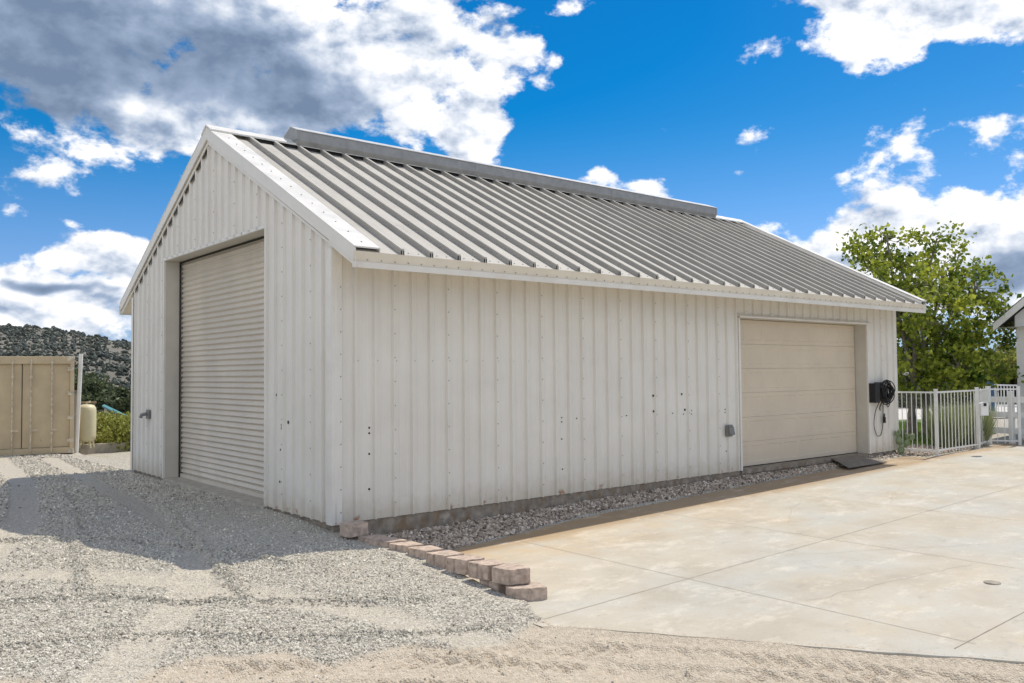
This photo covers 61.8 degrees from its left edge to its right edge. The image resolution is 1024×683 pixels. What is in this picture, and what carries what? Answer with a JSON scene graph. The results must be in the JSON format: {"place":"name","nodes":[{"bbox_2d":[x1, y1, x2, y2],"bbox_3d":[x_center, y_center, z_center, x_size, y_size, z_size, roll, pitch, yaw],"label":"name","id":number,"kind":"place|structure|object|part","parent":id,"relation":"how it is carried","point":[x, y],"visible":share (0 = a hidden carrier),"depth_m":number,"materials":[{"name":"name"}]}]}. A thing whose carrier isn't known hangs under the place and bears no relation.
{"place":"outdoors","nodes":[
{"label":"outdoors","id":0,"kind":"place"},
{"bbox_2d":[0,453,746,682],"bbox_3d":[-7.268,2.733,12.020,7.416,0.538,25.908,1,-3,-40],"label":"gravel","id":1,"kind":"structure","parent":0,"point":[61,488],"depth_m":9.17,"materials":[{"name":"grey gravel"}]},
{"bbox_2d":[446,554,483,574],"bbox_3d":[-0.536,2.535,9.720,0.325,0.170,0.341,1,-3,-40],"label":"retaining block","id":2,"kind":"object","parent":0,"point":[457,564],"depth_m":9.66,"materials":[{"name":"concrete"}]},
{"bbox_2d":[0,327,1016,443],"bbox_3d":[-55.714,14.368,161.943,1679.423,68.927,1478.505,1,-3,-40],"label":"hills","id":3,"kind":"structure","parent":0,"point":[110,373],"depth_m":329.31,"materials":[{"name":"green plant"}]},
{"bbox_2d":[0,323,130,415],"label":"chaparral","id":4,"kind":"object","parent":3,"relation":"on","point":[14,334],"visible":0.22,"depth_m":331.62,"materials":[{"name":"green plant"}]},
{"bbox_2d":[74,375,113,410],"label":"dark oak","id":5,"kind":"object","parent":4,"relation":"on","point":[93,389],"visible":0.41,"depth_m":74.50,"materials":[{"name":"green plant"}]},
{"bbox_2d":[74,368,114,386],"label":"dark oak","id":6,"kind":"object","parent":3,"relation":"on","point":[91,374],"visible":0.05,"depth_m":92.16,"materials":[{"name":"green plant"}]},
{"bbox_2d":[109,386,130,414],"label":"dark oak","id":7,"kind":"object","parent":3,"relation":"on","point":[122,391],"visible":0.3,"depth_m":87.16,"materials":[{"name":"green plant"}]},
{"bbox_2d":[111,397,130,415],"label":"dark oak","id":8,"kind":"object","parent":3,"relation":"on","point":[122,404],"visible":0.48,"depth_m":61.20,"materials":[{"name":"green plant"}]},
{"bbox_2d":[899,347,1014,376],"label":"scrub","id":9,"kind":"object","parent":3,"relation":"on","point":[951,365],"depth_m":136.94,"materials":[{"name":"green plant"}]},
{"bbox_2d":[0,385,1023,682],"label":"ground","id":10,"kind":"structure","parent":0,"point":[524,653],"depth_m":7.62,"materials":[{"name":"beige gravel"}]},
{"bbox_2d":[0,356,74,455],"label":"fence","id":11,"kind":"object","parent":10,"relation":"on","point":[36,404],"visible":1,"depth_m":22.69,"materials":[{"name":"paint"}]},
{"bbox_2d":[0,359,21,452],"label":"door leaf","id":12,"kind":"structure","parent":11,"relation":"in","point":[10,374],"depth_m":22.39,"materials":[{"name":"paint"}]},
{"bbox_2d":[22,359,69,452],"bbox_3d":[-12.399,1.701,22.768,1.109,2.450,0.155,1,-2,-29],"label":"door leaf","id":13,"kind":"structure","parent":11,"relation":"in","point":[45,399],"depth_m":22.79,"materials":[{"name":"paint"}]},
{"bbox_2d":[74,391,76,445],"bbox_3d":[-12.267,2.199,23.839,0.380,1.650,0.345,1,-2,-29],"label":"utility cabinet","id":14,"kind":"object","parent":11,"relation":"attached to","point":[75,397],"depth_m":23.73,"materials":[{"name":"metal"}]},
{"bbox_3d":[-12.188,2.193,23.697,0.280,1.430,0.020,1,-2,-29],"label":"cabinet door","id":15,"kind":"part","parent":14,"relation":"part of","materials":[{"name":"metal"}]},
{"bbox_2d":[74,354,82,452],"bbox_3d":[-11.780,1.688,23.261,0.265,2.706,0.103,-2,-2,29],"label":"leaning pole","id":16,"kind":"object","parent":10,"relation":"on","point":[78,405],"visible":1,"depth_m":23.22,"materials":[{"name":"white plastic"}]},
{"bbox_2d":[81,410,120,443],"bbox_3d":[-16.027,4.402,33.039,1.752,3.502,2.036,-1,-2,6],"label":"green bush","id":17,"kind":"object","parent":10,"relation":"on","point":[113,411],"visible":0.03,"depth_m":33.42,"materials":[{"name":"green plant"}]},
{"bbox_2d":[78,442,129,454],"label":"edge kerb","id":18,"kind":"structure","parent":10,"relation":"on","point":[85,449],"depth_m":25.00,"materials":[{"name":"concrete"}]},
{"bbox_2d":[79,401,96,447],"bbox_3d":[-12.224,2.379,24.584,0.510,1.353,0.510,1,-3,-40],"label":"pressure tank","id":19,"kind":"object","parent":18,"relation":"on","point":[87,432],"visible":0.91,"depth_m":24.39,"materials":[{"name":"metal"}]},
{"bbox_2d":[81,401,96,443],"bbox_3d":[-12.460,2.413,24.854,0.700,1.340,0.120,1,-2,-28],"label":"wooden rail","id":20,"kind":"object","parent":18,"relation":"on","point":[84,402],"visible":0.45,"depth_m":24.93,"materials":[{"name":"brown wood"}]},
{"bbox_2d":[84,415,130,443],"bbox_3d":[-12.738,3.030,26.934,1.652,1.402,1.611,0,-2,-13],"label":"green bush","id":21,"kind":"object","parent":10,"relation":"on","point":[100,426],"visible":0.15,"depth_m":26.80,"materials":[{"name":"green plant"}]},
{"bbox_2d":[96,411,129,430],"bbox_3d":[-12.741,3.136,27.980,2.128,1.732,2.545,1,-3,-40],"label":"green bush","id":22,"kind":"object","parent":10,"relation":"on","point":[113,416],"visible":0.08,"depth_m":28.12,"materials":[{"name":"green plant"}]},
{"bbox_2d":[96,413,130,451],"bbox_3d":[-11.451,2.889,25.872,2.154,1.472,1.816,1,-3,-40],"label":"green bush","id":23,"kind":"object","parent":10,"relation":"on","point":[124,433],"visible":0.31,"depth_m":25.43,"materials":[{"name":"green plant"}]},
{"bbox_2d":[102,404,125,414],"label":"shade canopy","id":24,"kind":"object","parent":10,"relation":"on","point":[104,406],"visible":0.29,"depth_m":50.24,"materials":[{"name":"teal fabric"}]},
{"bbox_2d":[340,520,367,537],"bbox_3d":[-2.060,2.436,11.129,0.321,0.170,0.277,1,-2,-40],"label":"retaining block","id":25,"kind":"object","parent":10,"relation":"on","point":[352,529],"depth_m":11.04,"materials":[{"name":"concrete"}]},
{"bbox_2d":[358,534,390,544],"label":"retaining block","id":26,"kind":"object","parent":10,"relation":"on","point":[368,539],"depth_m":10.96,"materials":[{"name":"concrete"}]},
{"bbox_2d":[373,537,406,547],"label":"retaining block","id":27,"kind":"object","parent":10,"relation":"on","point":[383,542],"depth_m":10.75,"materials":[{"name":"concrete"}]},
{"bbox_2d":[389,541,423,552],"bbox_3d":[-1.302,2.573,10.538,0.325,0.170,0.340,2,-3,-39],"label":"retaining block","id":28,"kind":"object","parent":10,"relation":"on","point":[401,546],"depth_m":10.49,"materials":[{"name":"concrete"}]},
{"bbox_2d":[407,545,443,558],"bbox_3d":[-1.043,2.561,10.272,0.325,0.170,0.339,2,-3,-39],"label":"retaining block","id":29,"kind":"object","parent":10,"relation":"on","point":[419,551],"depth_m":10.21,"materials":[{"name":"concrete"}]},
{"bbox_2d":[426,550,463,568],"bbox_3d":[-0.786,2.546,9.966,0.333,0.170,0.339,1,-2,-40],"label":"retaining block","id":30,"kind":"object","parent":10,"relation":"on","point":[437,559],"depth_m":9.90,"materials":[{"name":"concrete"}]},
{"bbox_2d":[479,579,505,593],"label":"retaining block","id":31,"kind":"object","parent":10,"relation":"on","point":[496,586],"depth_m":9.26,"materials":[{"name":"concrete"}]},
{"bbox_2d":[468,559,505,580],"bbox_3d":[-0.268,2.524,9.460,0.325,0.170,0.338,2,-3,-39],"label":"retaining block","id":32,"kind":"object","parent":31,"relation":"on","point":[481,569],"depth_m":9.40,"materials":[{"name":"concrete"}]},
{"bbox_2d":[492,563,530,584],"bbox_3d":[-0.002,2.513,9.226,0.326,0.170,0.365,1,-3,-40],"label":"retaining block","id":33,"kind":"object","parent":31,"relation":"on","point":[511,574],"depth_m":9.14,"materials":[{"name":"concrete"}]},
{"bbox_2d":[119,124,925,534],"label":"metal garage","id":34,"kind":"structure","parent":10,"relation":"on","point":[331,332],"depth_m":14.63,"materials":[{"name":"paint"}]},
{"bbox_2d":[178,236,263,498],"bbox_3d":[-5.025,0.459,15.045,0.075,4.223,4.707,1,-3,-40],"label":"roll up door","id":35,"kind":"structure","parent":34,"relation":"in","point":[222,410],"depth_m":15.13,"materials":[{"name":"metal"}]},
{"bbox_2d":[740,319,856,466],"bbox_3d":[6.278,1.044,18.910,5.200,3.150,0.082,1,-3,-40],"label":"sectional door","id":36,"kind":"structure","parent":34,"relation":"in","point":[798,379],"depth_m":18.86,"materials":[{"name":"beige paint"}]},
{"bbox_2d":[869,380,895,436],"bbox_3d":[8.894,1.588,20.434,0.953,1.359,0.257,1,-3,-40],"label":"cord reel","id":37,"kind":"object","parent":34,"relation":"hanging from","point":[878,392],"visible":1,"depth_m":20.33,"materials":[{"name":"black plastic"}]},
{"bbox_2d":[505,582,546,600],"bbox_3d":[0.134,2.679,9.132,0.413,0.173,0.359,0,-2,-13],"label":"retaining block","id":38,"kind":"object","parent":10,"relation":"on","point":[533,591],"depth_m":8.98,"materials":[{"name":"concrete"}]},
{"bbox_2d":[452,440,1023,662],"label":"concrete slab","id":39,"kind":"structure","parent":10,"relation":"on","point":[963,602],"depth_m":10.46,"materials":[{"name":"beige concrete"}]},
{"bbox_2d":[519,453,1022,647],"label":"slab joints","id":40,"kind":"object","parent":39,"relation":"on","point":[835,552],"visible":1,"depth_m":10.12,"materials":[{"name":"beige concrete"}]},
{"bbox_2d":[832,455,886,467],"bbox_3d":[7.666,2.678,19.181,1.700,0.140,0.660,1,-3,-40],"label":"ramp mat","id":41,"kind":"object","parent":39,"relation":"on","point":[851,461],"visible":1,"depth_m":19.16,"materials":[{"name":"rubber"}]},
{"bbox_2d":[898,389,938,455],"bbox_3d":[9.781,1.976,21.003,1.267,1.620,0.084,-2,-3,42],"label":"picket fence","id":42,"kind":"object","parent":39,"relation":"on","point":[935,392],"visible":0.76,"depth_m":20.75,"materials":[{"name":"white metal"}]},
{"bbox_2d":[979,386,989,445],"bbox_3d":[12.596,2.020,22.865,0.084,1.620,1.340,-2,-3,38],"label":"picket fence","id":43,"kind":"object","parent":39,"relation":"on","point":[986,395],"visible":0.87,"depth_m":22.86,"materials":[{"name":"white metal"}]},
{"bbox_2d":[978,402,988,415],"bbox_3d":[11.461,1.635,20.787,0.180,0.322,0.145,-1,-2,0],"label":"lock box","id":44,"kind":"object","parent":43,"relation":"attached to","point":[983,408],"visible":1,"depth_m":20.74,"materials":[{"name":"white paint"}]},
{"bbox_2d":[983,580,1000,584],"bbox_3d":[5.180,2.598,9.230,0.170,0.012,0.170,1,-3,-40],"label":"drain cover","id":45,"kind":"object","parent":39,"relation":"on","point":[992,582],"visible":1,"depth_m":9.20,"materials":[{"name":"white"}]},
{"bbox_2d":[981,391,1023,443],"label":"rail fence","id":46,"kind":"object","parent":39,"relation":"on","point":[1011,425],"visible":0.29,"depth_m":23.61,"materials":[{"name":"white paint"}]},
{"bbox_2d":[989,386,1021,444],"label":"picket gate","id":47,"kind":"structure","parent":39,"relation":"on","point":[1019,440],"depth_m":23.20,"materials":[{"name":"white metal"}]},
{"bbox_2d":[992,296,1023,437],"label":"white house","id":48,"kind":"structure","parent":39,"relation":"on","point":[1015,312],"depth_m":25.50,"materials":[{"name":"paint"}]},
{"bbox_2d":[894,429,914,453],"bbox_3d":[9.598,2.460,20.906,0.506,0.649,0.106,-1,-2,1],"label":"prickly pear","id":49,"kind":"object","parent":10,"relation":"on","point":[906,443],"visible":0.99,"depth_m":20.88,"materials":[{"name":"green plant"}]},
{"bbox_2d":[898,377,941,408],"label":"dark shrub","id":50,"kind":"object","parent":10,"relation":"on","point":[901,404],"visible":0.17,"depth_m":45.36,"materials":[{"name":"green plant"}]},
{"bbox_2d":[898,382,968,406],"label":"dark shrub","id":51,"kind":"object","parent":10,"relation":"on","point":[942,397],"visible":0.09,"depth_m":47.07,"materials":[{"name":"green plant"}]},
{"bbox_2d":[938,387,979,452],"bbox_3d":[11.220,1.981,21.485,2.493,1.620,0.084,1,-3,-41],"label":"picket fence","id":52,"kind":"object","parent":10,"relation":"on","point":[977,438],"visible":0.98,"depth_m":21.71,"materials":[{"name":"white metal"}]},
{"bbox_2d":[945,380,1000,404],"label":"dark shrub","id":53,"kind":"object","parent":10,"relation":"on","point":[973,400],"visible":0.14,"depth_m":48.93,"materials":[{"name":"green plant"}]},
{"bbox_2d":[952,401,998,445],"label":"tall grass","id":54,"kind":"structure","parent":10,"relation":"on","point":[988,422],"depth_m":22.92,"materials":[{"name":"green plant"}]},
{"bbox_2d":[985,345,1016,396],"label":"olive tree","id":55,"kind":"object","parent":10,"relation":"on","point":[1010,361],"visible":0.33,"depth_m":54.58,"materials":[{"name":"green plant"}]},
{"bbox_2d":[0,0,1023,352],"label":"sky","id":56,"kind":"structure","parent":0,"point":[801,122],"materials":[{"name":"blue"}]},
{"bbox_2d":[364,443,973,549],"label":"strip gravel","id":57,"kind":"structure","parent":0,"point":[458,534],"depth_m":13.64,"materials":[{"name":"grey gravel"}]},
{"bbox_2d":[919,401,975,447],"bbox_3d":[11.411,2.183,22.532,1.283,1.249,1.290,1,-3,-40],"label":"tall grass","id":58,"kind":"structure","parent":57,"relation":"on","point":[943,427],"depth_m":22.27,"materials":[{"name":"green plant"}]},
{"bbox_2d":[899,419,993,444],"bbox_3d":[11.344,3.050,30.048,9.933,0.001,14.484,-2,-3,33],"label":"lawn","id":59,"kind":"structure","parent":0,"point":[918,420],"depth_m":25.32,"materials":[{"name":"plant"}]},
{"bbox_2d":[836,221,1023,435],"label":"maple tree","id":60,"kind":"object","parent":59,"relation":"on","point":[957,347],"visible":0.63,"depth_m":25.92,"materials":[{"name":"green plant"}]},
{"bbox_2d":[898,405,1016,419],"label":"driveway","id":61,"kind":"structure","parent":0,"point":[905,413],"depth_m":41.32,"materials":[{"name":"white concrete"}]},
{"bbox_2d":[987,379,994,409],"bbox_3d":[20.695,2.372,36.980,0.277,1.769,0.277,1,-3,-40],"label":"blue post","id":62,"kind":"object","parent":61,"relation":"on","point":[992,394],"depth_m":36.86,"materials":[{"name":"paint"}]},
{"bbox_2d":[980,384,1016,411],"bbox_3d":[21.722,2.595,37.984,0.060,1.380,4.045,0,-2,-2],"label":"fence","id":63,"kind":"object","parent":61,"relation":"on","point":[1001,405],"visible":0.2,"depth_m":37.93,"materials":[{"name":"white metal"}]}
]}

